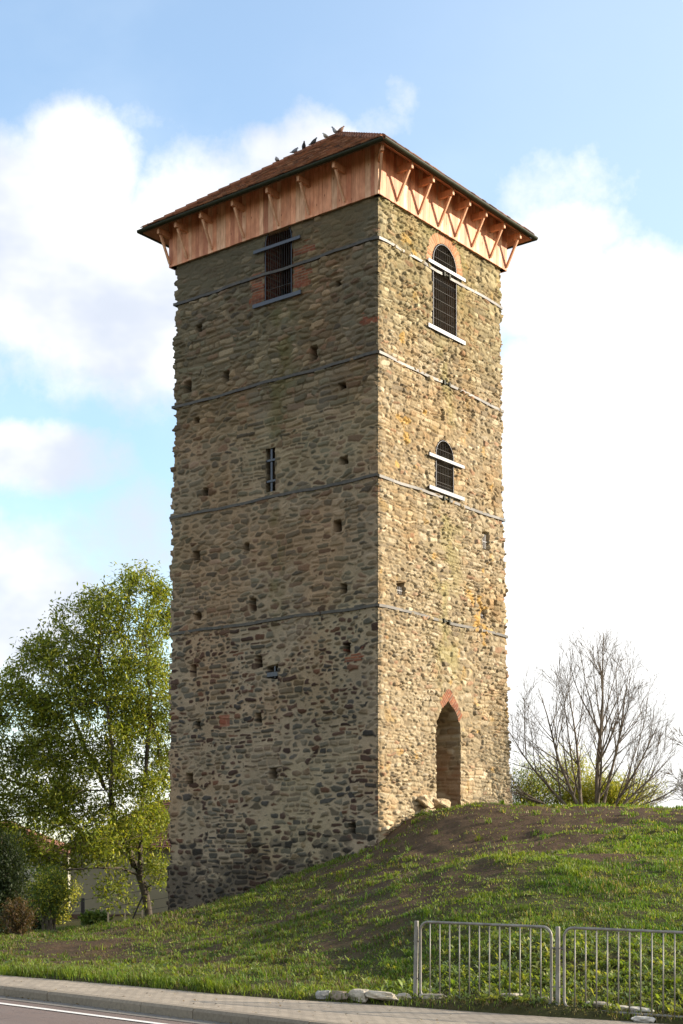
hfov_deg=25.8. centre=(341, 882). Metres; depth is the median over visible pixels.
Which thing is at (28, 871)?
grey house
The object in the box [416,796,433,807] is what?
stone block
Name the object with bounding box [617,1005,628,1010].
rubble stone
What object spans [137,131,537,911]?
stone tower
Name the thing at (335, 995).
rubble stone
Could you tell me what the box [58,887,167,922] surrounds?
wire fence
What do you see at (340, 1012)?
pavement
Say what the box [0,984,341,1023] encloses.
kerb
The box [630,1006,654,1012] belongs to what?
rubble stone
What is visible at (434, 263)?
window frame
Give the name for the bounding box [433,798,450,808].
stone block
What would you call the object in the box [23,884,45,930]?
dark shrub
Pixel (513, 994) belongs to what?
rubble stone
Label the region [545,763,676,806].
willow bush
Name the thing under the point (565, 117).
sky
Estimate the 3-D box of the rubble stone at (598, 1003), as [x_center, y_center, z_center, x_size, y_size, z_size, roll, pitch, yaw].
[3.281,1.559,18.980,0.349,0.096,0.162,4,-2,23]
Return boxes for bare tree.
[508,625,682,806]
[659,724,682,802]
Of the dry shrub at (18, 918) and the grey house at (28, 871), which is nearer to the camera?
the dry shrub at (18, 918)
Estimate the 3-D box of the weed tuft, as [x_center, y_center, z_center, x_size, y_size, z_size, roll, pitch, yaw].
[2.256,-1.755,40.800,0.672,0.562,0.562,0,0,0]
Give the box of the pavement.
[0,975,658,1023]
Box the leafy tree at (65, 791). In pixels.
[0,558,172,919]
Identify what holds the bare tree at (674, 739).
on the ground at (455, 826)
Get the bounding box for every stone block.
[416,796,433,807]
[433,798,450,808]
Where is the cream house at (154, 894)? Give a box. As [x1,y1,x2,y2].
[62,800,170,918]
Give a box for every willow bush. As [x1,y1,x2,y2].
[509,749,577,804]
[511,740,607,804]
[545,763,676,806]
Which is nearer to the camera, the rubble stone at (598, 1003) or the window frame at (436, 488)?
the rubble stone at (598, 1003)
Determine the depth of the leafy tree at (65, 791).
53.62 m
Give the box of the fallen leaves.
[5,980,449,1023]
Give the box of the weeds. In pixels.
[0,809,682,1014]
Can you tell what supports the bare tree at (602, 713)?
on the ground at (455, 826)
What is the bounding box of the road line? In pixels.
[0,1002,164,1023]
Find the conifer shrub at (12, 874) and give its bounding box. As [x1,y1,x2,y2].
[0,828,40,934]
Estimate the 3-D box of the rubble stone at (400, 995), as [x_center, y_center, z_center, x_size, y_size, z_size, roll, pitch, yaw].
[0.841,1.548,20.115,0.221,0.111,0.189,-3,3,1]
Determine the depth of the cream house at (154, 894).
66.00 m
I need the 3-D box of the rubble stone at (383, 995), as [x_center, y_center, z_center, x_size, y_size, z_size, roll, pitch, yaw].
[0.569,1.540,20.114,0.459,0.145,0.310,4,1,21]
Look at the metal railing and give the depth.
19.13 m
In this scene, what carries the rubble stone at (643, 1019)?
on the ground at (455, 826)
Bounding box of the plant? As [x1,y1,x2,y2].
[77,909,112,925]
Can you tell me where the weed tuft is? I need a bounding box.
[412,808,432,816]
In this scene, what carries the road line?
on the road
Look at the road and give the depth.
18.93 m
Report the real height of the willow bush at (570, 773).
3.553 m
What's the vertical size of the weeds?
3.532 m
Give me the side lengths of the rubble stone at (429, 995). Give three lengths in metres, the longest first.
0.392 x 0.190 x 0.095 m
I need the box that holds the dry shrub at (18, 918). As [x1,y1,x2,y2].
[0,894,40,936]
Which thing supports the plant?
on the ground at (455, 826)
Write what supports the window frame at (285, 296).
in the stone tower
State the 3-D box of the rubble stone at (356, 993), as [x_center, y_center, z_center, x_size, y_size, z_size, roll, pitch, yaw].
[0.273,1.533,20.285,0.339,0.165,0.280,5,4,41]
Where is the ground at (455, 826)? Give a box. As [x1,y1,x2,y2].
[0,802,682,1023]
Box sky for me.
[0,0,682,842]
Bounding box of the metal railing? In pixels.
[413,921,682,1017]
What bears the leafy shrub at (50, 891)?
on the ground at (455, 826)
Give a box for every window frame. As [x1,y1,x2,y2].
[252,227,300,308]
[427,244,465,345]
[428,440,464,500]
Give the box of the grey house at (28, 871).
[4,822,69,908]
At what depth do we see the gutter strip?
19.71 m
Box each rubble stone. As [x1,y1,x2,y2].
[315,990,330,998]
[330,990,347,1000]
[348,989,368,1001]
[365,990,398,1000]
[397,993,411,999]
[419,994,446,998]
[501,993,521,998]
[586,1001,611,1007]
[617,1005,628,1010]
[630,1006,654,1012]
[631,1016,655,1022]
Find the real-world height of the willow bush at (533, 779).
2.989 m
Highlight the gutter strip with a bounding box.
[0,995,232,1023]
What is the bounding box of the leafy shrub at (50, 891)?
[22,862,83,930]
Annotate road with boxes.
[0,999,196,1023]

